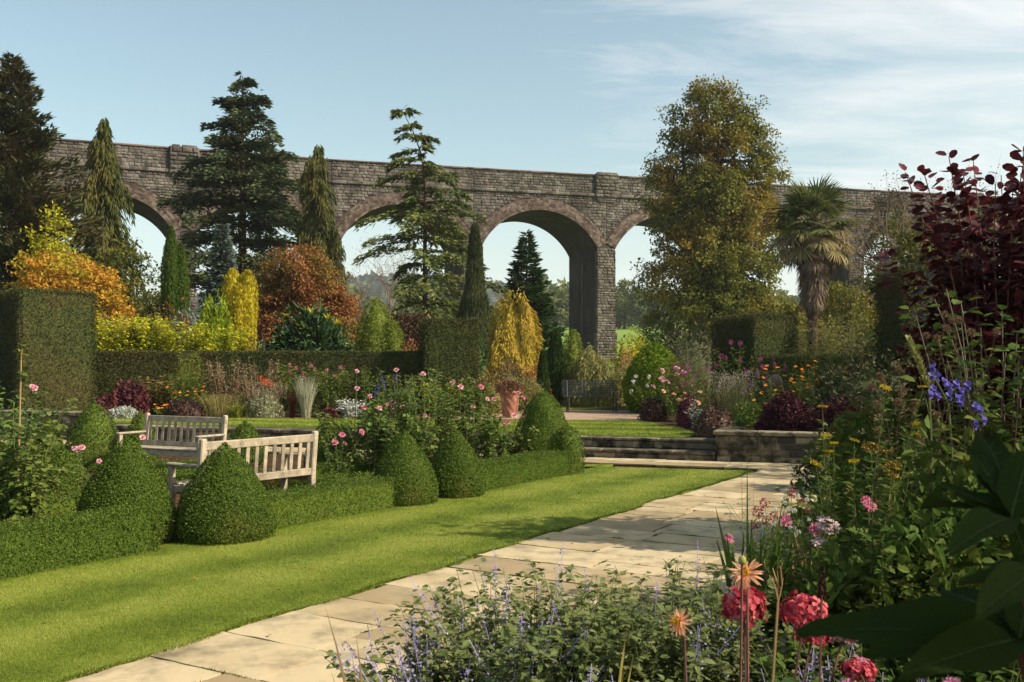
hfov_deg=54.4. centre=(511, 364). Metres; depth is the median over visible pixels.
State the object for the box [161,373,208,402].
tall perennial
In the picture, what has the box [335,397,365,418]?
artemisia
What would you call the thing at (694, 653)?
catmint
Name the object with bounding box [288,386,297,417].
fountain grass
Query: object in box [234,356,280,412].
seedhead perennial
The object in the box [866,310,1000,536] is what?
seedhead plant
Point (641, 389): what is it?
gaura
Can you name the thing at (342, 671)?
crocosmia
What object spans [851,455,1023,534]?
leafy shrub
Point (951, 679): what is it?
pink nerine
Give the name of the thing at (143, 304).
garden shrub
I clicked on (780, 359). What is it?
yew hedge
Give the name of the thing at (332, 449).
rose bush
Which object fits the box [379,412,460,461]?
rose bush
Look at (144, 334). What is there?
golden shrub
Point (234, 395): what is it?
sedum
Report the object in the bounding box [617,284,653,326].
distant tree
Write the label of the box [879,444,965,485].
ground cover
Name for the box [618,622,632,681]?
crocosmia
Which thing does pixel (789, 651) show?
ferny plant
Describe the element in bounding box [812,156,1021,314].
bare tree
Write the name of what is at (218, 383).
seedhead perennial
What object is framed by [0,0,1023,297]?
sky
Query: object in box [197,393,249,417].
ornamental grass
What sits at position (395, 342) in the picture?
dome conifer
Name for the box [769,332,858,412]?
willow leaved plant
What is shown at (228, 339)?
golden shrub
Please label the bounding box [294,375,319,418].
ornamental grass
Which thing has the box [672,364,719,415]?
phlox
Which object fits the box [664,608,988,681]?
ground cover
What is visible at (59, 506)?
box hedge
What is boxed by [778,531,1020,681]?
ground cover
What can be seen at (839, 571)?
leafy mass
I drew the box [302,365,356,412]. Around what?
phlox
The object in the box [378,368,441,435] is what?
rose bush
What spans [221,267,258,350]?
golden yew
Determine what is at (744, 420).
border green mound
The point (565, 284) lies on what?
wood
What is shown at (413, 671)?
catmint
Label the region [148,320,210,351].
golden shrub
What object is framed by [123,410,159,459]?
topiary cone
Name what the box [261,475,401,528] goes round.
box hedge
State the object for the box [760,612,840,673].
leafy mass
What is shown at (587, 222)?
viaduct
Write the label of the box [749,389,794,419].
helenium
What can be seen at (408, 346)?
russet shrub
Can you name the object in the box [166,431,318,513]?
garden bench
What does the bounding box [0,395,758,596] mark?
ground
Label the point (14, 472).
rose bush
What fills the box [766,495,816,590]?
white gaura
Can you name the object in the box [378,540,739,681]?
catmint
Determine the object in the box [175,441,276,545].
topiary cone
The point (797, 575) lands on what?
yarrow
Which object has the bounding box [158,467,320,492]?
box hedge
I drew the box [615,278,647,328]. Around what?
distant tree
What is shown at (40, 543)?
box hedge
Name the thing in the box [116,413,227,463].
garden bench
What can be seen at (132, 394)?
heuchera
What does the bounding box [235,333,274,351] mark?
twiggy shrub
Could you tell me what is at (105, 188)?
weeping cypress
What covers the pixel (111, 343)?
golden shrub
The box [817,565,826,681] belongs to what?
dark seed spike
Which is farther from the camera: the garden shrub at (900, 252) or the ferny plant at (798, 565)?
the garden shrub at (900, 252)
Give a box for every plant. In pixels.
[495,379,525,393]
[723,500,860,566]
[741,531,843,648]
[749,634,1008,681]
[756,542,840,582]
[759,510,1006,586]
[763,592,840,624]
[767,510,942,578]
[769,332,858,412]
[796,432,1023,681]
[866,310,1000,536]
[893,271,1022,457]
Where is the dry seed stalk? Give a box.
[769,566,783,681]
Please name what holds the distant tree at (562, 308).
on the grass field
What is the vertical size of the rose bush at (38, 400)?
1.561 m
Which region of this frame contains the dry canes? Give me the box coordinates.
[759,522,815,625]
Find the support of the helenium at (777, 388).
on the planter soil
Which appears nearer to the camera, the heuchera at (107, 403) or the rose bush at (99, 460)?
the rose bush at (99, 460)
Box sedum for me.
[219,387,250,413]
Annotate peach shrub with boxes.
[467,367,509,414]
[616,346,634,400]
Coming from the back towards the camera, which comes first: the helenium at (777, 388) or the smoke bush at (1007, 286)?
the helenium at (777, 388)
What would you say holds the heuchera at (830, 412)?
on the planter soil
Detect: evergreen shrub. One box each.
[91,306,116,349]
[292,317,363,350]
[436,313,488,385]
[637,327,664,349]
[653,319,715,395]
[801,349,929,429]
[836,311,880,357]
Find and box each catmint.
[324,590,605,681]
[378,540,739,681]
[461,664,672,681]
[513,541,795,681]
[611,666,810,681]
[682,600,887,681]
[761,652,927,681]
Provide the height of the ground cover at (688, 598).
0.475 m
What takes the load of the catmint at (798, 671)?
on the ground at (294, 466)
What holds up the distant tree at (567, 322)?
on the grass field
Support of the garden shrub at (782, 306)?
on the ground at (294, 466)
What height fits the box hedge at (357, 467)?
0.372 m
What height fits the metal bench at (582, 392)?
0.906 m
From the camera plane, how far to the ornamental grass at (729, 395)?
20.09 m
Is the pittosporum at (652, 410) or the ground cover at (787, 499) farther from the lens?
the pittosporum at (652, 410)
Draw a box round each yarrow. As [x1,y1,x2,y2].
[729,494,1004,628]
[804,384,926,598]
[859,440,903,675]
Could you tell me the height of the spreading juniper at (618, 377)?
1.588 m
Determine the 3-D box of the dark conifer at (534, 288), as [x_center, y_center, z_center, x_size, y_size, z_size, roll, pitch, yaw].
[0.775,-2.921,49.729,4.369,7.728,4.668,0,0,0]
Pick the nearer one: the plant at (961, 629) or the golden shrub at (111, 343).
the plant at (961, 629)
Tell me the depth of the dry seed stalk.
2.60 m
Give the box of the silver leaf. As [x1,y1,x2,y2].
[685,398,717,429]
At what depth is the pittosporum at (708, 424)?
18.91 m
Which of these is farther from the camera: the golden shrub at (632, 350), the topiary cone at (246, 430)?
the golden shrub at (632, 350)
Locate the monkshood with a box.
[928,363,986,515]
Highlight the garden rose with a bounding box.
[650,366,694,420]
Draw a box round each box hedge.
[0,504,161,580]
[6,490,83,519]
[73,450,115,471]
[148,458,206,472]
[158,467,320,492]
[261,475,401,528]
[300,471,376,488]
[309,458,378,477]
[477,449,573,489]
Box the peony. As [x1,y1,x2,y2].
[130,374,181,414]
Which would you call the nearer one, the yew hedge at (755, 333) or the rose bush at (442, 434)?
the rose bush at (442, 434)
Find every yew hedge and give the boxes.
[0,284,99,410]
[91,347,423,412]
[417,315,482,413]
[709,311,798,413]
[757,349,879,413]
[869,260,999,376]
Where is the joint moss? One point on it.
(211, 669)
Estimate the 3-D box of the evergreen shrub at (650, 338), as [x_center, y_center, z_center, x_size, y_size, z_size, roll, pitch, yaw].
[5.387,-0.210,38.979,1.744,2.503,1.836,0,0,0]
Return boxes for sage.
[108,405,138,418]
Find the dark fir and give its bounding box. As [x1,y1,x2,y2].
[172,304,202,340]
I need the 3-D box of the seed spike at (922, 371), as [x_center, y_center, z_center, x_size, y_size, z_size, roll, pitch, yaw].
[1.934,0.802,4.699,0.157,1.896,0.055,0,0,0]
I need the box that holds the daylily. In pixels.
[221,404,249,417]
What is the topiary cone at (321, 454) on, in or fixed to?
on the ground at (294, 466)
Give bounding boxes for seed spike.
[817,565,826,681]
[905,334,934,489]
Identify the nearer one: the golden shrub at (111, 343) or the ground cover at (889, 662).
the ground cover at (889, 662)
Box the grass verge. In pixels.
[557,404,626,408]
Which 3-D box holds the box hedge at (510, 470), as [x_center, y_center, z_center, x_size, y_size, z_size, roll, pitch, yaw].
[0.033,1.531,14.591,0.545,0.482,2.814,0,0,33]
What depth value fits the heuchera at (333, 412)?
24.74 m
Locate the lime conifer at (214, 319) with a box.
[195,288,233,350]
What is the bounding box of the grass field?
[112,324,873,372]
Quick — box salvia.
[373,376,398,414]
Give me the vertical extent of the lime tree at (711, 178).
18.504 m
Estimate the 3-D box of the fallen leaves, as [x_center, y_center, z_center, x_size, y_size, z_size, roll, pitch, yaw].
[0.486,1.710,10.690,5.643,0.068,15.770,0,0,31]
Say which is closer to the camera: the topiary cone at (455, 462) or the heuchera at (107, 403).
the topiary cone at (455, 462)
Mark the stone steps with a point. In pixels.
(640, 447)
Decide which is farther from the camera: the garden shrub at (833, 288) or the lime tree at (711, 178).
the lime tree at (711, 178)
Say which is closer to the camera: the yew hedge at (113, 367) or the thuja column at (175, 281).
the yew hedge at (113, 367)
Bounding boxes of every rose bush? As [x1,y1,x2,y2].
[0,341,77,525]
[0,379,29,512]
[0,384,145,504]
[0,386,57,500]
[0,456,67,524]
[67,444,103,494]
[310,369,373,463]
[321,429,363,477]
[341,384,408,471]
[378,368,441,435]
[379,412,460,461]
[401,368,460,458]
[428,375,489,450]
[455,384,505,460]
[466,391,538,458]
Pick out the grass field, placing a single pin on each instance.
(620, 332)
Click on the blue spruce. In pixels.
(219, 269)
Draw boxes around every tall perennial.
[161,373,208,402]
[170,348,210,402]
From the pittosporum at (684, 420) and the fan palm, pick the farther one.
the fan palm
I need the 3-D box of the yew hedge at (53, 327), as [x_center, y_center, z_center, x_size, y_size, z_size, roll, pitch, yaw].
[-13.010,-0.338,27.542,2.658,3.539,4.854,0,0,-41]
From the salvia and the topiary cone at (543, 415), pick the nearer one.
the topiary cone at (543, 415)
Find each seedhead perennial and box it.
[198,356,242,414]
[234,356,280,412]
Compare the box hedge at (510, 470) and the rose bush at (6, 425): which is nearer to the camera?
the rose bush at (6, 425)
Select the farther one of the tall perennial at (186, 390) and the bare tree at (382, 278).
the bare tree at (382, 278)
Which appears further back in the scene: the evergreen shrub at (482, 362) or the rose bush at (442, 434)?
the evergreen shrub at (482, 362)
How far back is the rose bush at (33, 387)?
10.51 m
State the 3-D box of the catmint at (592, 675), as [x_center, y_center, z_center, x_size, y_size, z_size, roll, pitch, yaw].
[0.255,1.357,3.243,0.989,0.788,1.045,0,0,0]
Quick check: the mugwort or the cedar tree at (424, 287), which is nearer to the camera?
the mugwort
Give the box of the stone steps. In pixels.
[460,432,716,460]
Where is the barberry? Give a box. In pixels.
[660,350,694,415]
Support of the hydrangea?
on the ground at (294, 466)
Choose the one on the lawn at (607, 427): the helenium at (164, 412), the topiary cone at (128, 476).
the helenium at (164, 412)
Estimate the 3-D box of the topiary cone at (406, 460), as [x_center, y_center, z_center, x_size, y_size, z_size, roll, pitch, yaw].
[-1.353,1.292,12.495,0.882,0.971,0.885,0,0,0]
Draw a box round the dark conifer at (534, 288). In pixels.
[492,229,566,368]
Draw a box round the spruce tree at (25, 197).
[0,51,131,321]
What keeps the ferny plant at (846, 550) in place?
on the ground at (294, 466)
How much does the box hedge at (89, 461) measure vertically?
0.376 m
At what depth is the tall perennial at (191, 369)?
26.86 m
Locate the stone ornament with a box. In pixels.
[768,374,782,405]
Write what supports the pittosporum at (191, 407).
on the ground at (294, 466)
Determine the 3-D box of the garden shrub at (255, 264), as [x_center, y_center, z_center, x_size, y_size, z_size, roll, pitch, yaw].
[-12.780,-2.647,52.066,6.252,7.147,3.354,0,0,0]
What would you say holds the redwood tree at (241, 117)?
on the ground at (294, 466)
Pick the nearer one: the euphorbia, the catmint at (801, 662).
the catmint at (801, 662)
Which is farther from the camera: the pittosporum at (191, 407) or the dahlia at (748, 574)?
the pittosporum at (191, 407)
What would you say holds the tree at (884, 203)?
on the ground at (294, 466)
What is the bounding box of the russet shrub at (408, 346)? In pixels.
[400,331,422,354]
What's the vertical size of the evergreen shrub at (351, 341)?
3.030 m
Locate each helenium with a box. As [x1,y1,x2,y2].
[152,404,169,415]
[167,384,207,411]
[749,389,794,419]
[759,360,818,417]
[790,375,843,414]
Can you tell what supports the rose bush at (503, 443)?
on the ground at (294, 466)
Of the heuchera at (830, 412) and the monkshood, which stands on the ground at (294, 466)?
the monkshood
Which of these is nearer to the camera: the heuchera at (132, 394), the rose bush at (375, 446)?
the rose bush at (375, 446)
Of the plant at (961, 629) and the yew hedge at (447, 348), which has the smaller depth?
the plant at (961, 629)
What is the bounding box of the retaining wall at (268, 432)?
[112,424,441,449]
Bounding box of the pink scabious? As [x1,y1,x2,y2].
[724,495,876,580]
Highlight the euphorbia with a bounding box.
[243,389,284,418]
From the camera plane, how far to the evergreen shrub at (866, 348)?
32.70 m
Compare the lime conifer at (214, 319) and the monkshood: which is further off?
the lime conifer at (214, 319)
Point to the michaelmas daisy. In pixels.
(816, 541)
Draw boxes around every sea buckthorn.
[793,318,812,353]
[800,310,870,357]
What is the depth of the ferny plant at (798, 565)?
4.87 m
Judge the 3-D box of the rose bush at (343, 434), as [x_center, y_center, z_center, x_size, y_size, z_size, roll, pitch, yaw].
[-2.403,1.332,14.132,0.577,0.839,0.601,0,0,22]
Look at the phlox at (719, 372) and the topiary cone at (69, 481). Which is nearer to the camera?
the topiary cone at (69, 481)
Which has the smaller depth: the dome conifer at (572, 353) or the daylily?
the daylily
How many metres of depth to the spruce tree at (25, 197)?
41.44 m
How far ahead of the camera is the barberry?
25.59 m
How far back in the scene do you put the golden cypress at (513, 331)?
33.66 m
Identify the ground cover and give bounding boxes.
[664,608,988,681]
[665,589,749,643]
[742,636,1010,680]
[744,622,1022,681]
[775,488,856,512]
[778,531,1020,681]
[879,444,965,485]
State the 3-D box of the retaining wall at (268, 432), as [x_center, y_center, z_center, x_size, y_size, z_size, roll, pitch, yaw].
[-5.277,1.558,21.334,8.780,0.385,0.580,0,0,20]
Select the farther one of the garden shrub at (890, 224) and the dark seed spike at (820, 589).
the garden shrub at (890, 224)
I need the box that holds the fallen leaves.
[12,465,803,649]
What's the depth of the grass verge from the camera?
29.65 m
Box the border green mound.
[726,395,762,428]
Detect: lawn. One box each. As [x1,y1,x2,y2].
[0,463,752,681]
[110,417,694,436]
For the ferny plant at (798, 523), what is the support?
on the ground at (294, 466)
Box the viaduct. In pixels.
[3,137,1022,362]
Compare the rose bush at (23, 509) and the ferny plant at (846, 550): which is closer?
the ferny plant at (846, 550)
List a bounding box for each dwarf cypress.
[536,349,550,394]
[546,328,569,403]
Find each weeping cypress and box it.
[70,118,145,322]
[290,144,347,315]
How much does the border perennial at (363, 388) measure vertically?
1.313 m
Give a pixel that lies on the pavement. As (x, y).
(673, 463)
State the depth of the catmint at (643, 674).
3.66 m
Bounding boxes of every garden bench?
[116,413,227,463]
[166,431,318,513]
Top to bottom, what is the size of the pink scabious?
1.124 m
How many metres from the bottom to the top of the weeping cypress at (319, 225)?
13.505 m
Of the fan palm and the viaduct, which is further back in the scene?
the viaduct
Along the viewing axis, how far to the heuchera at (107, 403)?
25.08 m
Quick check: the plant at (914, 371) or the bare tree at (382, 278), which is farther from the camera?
the bare tree at (382, 278)
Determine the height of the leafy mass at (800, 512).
0.988 m
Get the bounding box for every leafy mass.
[758,492,864,567]
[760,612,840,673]
[777,518,950,674]
[788,416,917,492]
[794,371,968,504]
[807,450,966,562]
[828,486,1019,681]
[850,418,1023,560]
[861,415,1023,598]
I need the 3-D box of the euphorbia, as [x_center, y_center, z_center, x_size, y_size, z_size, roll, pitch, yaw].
[-6.287,1.000,25.189,1.121,0.802,0.825,0,0,23]
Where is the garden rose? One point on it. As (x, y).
(661, 378)
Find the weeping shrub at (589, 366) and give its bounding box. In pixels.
[558,345,623,406]
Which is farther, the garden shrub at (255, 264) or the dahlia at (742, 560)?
the garden shrub at (255, 264)
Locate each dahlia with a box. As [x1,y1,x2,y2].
[661,389,703,423]
[667,607,691,681]
[728,555,763,681]
[738,555,745,681]
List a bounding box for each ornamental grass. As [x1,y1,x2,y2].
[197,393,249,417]
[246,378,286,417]
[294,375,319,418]
[707,367,763,423]
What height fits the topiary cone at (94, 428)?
1.142 m
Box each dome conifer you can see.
[353,296,393,354]
[379,316,406,353]
[563,327,583,386]
[621,341,686,413]
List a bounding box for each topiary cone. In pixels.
[34,418,64,466]
[41,445,92,504]
[65,400,118,454]
[76,435,176,545]
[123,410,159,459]
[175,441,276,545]
[228,419,268,465]
[303,415,351,466]
[372,429,438,506]
[429,428,485,498]
[511,390,569,455]
[551,425,586,473]
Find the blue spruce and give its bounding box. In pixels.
[196,223,237,319]
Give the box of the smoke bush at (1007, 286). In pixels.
[872,144,1023,481]
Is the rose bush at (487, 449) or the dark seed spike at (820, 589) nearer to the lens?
the dark seed spike at (820, 589)
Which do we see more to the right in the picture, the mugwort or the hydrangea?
the hydrangea
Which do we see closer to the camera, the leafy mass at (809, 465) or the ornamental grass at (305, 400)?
the leafy mass at (809, 465)
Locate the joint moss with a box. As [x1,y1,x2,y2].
[79,448,802,681]
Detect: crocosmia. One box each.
[326,610,362,681]
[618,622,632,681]
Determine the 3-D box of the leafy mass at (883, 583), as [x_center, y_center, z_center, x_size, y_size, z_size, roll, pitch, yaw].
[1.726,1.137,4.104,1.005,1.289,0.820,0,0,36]
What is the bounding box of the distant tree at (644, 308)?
[633,283,673,328]
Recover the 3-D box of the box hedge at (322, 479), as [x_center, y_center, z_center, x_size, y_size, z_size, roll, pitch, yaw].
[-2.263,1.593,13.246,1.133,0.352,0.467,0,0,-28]
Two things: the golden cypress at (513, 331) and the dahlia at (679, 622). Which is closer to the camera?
the dahlia at (679, 622)
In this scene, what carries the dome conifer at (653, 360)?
on the ground at (294, 466)
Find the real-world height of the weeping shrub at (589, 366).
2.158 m
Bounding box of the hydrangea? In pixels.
[721,585,876,681]
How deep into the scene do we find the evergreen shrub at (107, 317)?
33.24 m
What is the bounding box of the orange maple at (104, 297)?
[3,248,141,334]
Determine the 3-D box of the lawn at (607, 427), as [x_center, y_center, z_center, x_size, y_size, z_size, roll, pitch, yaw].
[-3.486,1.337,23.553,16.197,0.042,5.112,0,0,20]
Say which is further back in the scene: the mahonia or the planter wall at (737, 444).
the mahonia
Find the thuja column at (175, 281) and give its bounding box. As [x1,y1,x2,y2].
[159,224,190,342]
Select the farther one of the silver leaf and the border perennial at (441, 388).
the border perennial at (441, 388)
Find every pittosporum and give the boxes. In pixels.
[167,396,204,416]
[637,395,666,421]
[675,392,699,427]
[693,403,735,436]
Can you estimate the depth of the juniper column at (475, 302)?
39.68 m
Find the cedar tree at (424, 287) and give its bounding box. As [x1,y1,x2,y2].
[352,105,511,338]
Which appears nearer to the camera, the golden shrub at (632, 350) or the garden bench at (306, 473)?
the garden bench at (306, 473)
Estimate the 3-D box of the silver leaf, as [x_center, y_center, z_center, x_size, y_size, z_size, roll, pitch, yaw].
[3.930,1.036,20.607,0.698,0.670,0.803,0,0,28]
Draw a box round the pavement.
[1,439,809,470]
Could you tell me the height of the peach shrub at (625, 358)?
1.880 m
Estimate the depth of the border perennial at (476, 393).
26.37 m
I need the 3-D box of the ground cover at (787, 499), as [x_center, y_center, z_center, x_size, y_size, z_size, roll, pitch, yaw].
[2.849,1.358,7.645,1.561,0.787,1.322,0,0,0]
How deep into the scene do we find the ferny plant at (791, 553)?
6.10 m
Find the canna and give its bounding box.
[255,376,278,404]
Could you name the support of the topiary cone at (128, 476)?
on the ground at (294, 466)
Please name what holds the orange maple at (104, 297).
on the ground at (294, 466)
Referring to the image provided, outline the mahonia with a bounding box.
[265,299,356,354]
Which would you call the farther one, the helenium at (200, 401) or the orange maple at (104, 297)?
the orange maple at (104, 297)
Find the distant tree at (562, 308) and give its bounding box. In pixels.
[539,285,568,328]
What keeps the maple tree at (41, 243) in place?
on the ground at (294, 466)
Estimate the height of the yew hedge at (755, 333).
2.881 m
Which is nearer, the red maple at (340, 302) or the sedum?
the sedum
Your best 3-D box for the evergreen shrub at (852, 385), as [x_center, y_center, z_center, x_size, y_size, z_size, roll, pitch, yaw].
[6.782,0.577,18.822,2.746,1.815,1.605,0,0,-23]
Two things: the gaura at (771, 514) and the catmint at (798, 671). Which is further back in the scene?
the gaura at (771, 514)
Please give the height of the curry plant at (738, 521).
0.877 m
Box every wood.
[133,274,875,329]
[145,269,685,314]
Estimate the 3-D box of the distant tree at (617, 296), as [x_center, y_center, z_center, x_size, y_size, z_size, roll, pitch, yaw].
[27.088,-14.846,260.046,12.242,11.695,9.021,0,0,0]
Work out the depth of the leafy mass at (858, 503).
5.41 m
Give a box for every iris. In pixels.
[703,507,796,654]
[741,463,754,558]
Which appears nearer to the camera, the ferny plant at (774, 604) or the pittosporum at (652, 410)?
the ferny plant at (774, 604)
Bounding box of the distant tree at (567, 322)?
[555,288,568,327]
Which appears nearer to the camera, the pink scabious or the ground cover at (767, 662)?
the ground cover at (767, 662)
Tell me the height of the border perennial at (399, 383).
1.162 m
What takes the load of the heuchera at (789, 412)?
on the planter soil
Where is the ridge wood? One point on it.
(378, 285)
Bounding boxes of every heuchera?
[94,392,120,417]
[109,377,150,417]
[315,407,344,418]
[754,388,816,431]
[804,395,874,432]
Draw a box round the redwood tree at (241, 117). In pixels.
[156,71,308,301]
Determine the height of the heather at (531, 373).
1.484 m
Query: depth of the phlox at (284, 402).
26.70 m
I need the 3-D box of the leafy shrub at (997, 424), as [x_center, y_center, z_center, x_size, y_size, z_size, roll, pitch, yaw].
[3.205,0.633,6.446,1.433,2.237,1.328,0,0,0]
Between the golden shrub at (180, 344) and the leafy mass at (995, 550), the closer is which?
the leafy mass at (995, 550)
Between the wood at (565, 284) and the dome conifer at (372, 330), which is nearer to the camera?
the dome conifer at (372, 330)
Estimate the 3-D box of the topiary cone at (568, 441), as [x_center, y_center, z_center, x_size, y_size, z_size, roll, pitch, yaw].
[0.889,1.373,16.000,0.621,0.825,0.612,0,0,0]
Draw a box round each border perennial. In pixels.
[342,367,386,415]
[372,373,431,415]
[416,375,466,414]
[446,382,496,414]
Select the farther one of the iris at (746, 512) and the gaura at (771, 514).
the gaura at (771, 514)
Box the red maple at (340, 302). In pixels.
[252,241,365,354]
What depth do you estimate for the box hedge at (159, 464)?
14.91 m
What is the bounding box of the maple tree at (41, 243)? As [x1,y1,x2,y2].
[8,200,94,288]
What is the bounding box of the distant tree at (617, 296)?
[615,285,630,325]
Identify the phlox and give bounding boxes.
[272,362,319,415]
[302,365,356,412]
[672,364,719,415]
[710,340,764,408]
[725,358,788,415]
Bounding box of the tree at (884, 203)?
[849,189,912,319]
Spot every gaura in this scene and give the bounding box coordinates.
[629,373,656,405]
[750,488,812,554]
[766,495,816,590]
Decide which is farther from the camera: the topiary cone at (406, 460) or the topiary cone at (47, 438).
the topiary cone at (47, 438)
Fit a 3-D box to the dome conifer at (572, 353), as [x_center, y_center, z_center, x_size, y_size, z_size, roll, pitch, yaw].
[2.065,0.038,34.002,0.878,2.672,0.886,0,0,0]
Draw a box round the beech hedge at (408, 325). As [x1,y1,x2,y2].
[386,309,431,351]
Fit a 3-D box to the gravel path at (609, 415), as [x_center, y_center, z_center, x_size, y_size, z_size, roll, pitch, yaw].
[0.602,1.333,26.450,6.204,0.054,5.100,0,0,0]
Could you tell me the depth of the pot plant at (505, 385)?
25.46 m
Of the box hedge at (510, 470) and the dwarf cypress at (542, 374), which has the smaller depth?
the box hedge at (510, 470)
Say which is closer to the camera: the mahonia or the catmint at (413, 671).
the catmint at (413, 671)
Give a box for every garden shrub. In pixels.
[93,237,162,337]
[208,245,322,341]
[739,289,846,357]
[801,280,880,351]
[845,208,919,338]
[866,211,972,349]
[954,191,1022,263]
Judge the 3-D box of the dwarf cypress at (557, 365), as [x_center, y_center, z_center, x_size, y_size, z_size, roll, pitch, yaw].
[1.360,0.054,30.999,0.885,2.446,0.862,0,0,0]
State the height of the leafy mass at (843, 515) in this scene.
1.274 m
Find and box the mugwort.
[668,331,711,408]
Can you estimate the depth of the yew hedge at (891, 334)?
19.66 m
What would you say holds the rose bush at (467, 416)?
on the ground at (294, 466)
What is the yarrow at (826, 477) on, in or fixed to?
on the ground at (294, 466)
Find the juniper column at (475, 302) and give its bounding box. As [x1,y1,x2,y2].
[455,222,495,379]
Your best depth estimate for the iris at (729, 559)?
4.78 m
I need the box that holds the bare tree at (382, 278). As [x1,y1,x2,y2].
[339,232,432,318]
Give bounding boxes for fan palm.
[759,174,868,357]
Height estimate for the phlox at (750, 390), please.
1.509 m
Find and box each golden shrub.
[91,312,150,354]
[113,316,176,354]
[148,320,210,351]
[186,324,251,350]
[608,326,649,393]
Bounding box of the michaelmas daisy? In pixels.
[811,515,841,570]
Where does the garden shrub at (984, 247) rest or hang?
on the ground at (294, 466)
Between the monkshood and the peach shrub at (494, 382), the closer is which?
the monkshood
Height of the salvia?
1.107 m
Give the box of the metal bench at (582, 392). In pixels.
[561,380,620,412]
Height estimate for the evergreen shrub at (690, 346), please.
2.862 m
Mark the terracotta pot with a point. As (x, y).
(509, 405)
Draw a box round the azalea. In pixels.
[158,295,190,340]
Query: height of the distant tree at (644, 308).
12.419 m
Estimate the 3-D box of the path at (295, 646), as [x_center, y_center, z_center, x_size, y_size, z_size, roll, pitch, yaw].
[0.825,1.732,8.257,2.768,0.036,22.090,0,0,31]
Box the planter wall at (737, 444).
[713,427,1022,464]
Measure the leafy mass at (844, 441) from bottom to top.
1.782 m
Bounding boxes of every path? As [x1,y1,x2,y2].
[67,464,829,681]
[417,410,640,420]
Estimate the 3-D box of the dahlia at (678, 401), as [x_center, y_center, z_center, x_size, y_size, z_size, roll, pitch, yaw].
[3.935,0.973,22.791,0.684,0.796,1.168,0,0,-20]
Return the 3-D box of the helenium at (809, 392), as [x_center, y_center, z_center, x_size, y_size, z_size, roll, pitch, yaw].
[6.013,0.749,19.241,1.200,1.245,1.129,0,0,43]
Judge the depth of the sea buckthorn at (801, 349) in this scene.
30.88 m
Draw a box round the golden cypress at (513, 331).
[485,287,544,383]
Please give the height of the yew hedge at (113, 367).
1.917 m
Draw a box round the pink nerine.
[842,654,1019,681]
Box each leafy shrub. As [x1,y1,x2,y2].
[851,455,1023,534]
[899,289,1023,490]
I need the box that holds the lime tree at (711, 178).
[628,73,793,345]
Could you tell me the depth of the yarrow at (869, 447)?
4.36 m
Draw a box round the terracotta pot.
[499,391,519,417]

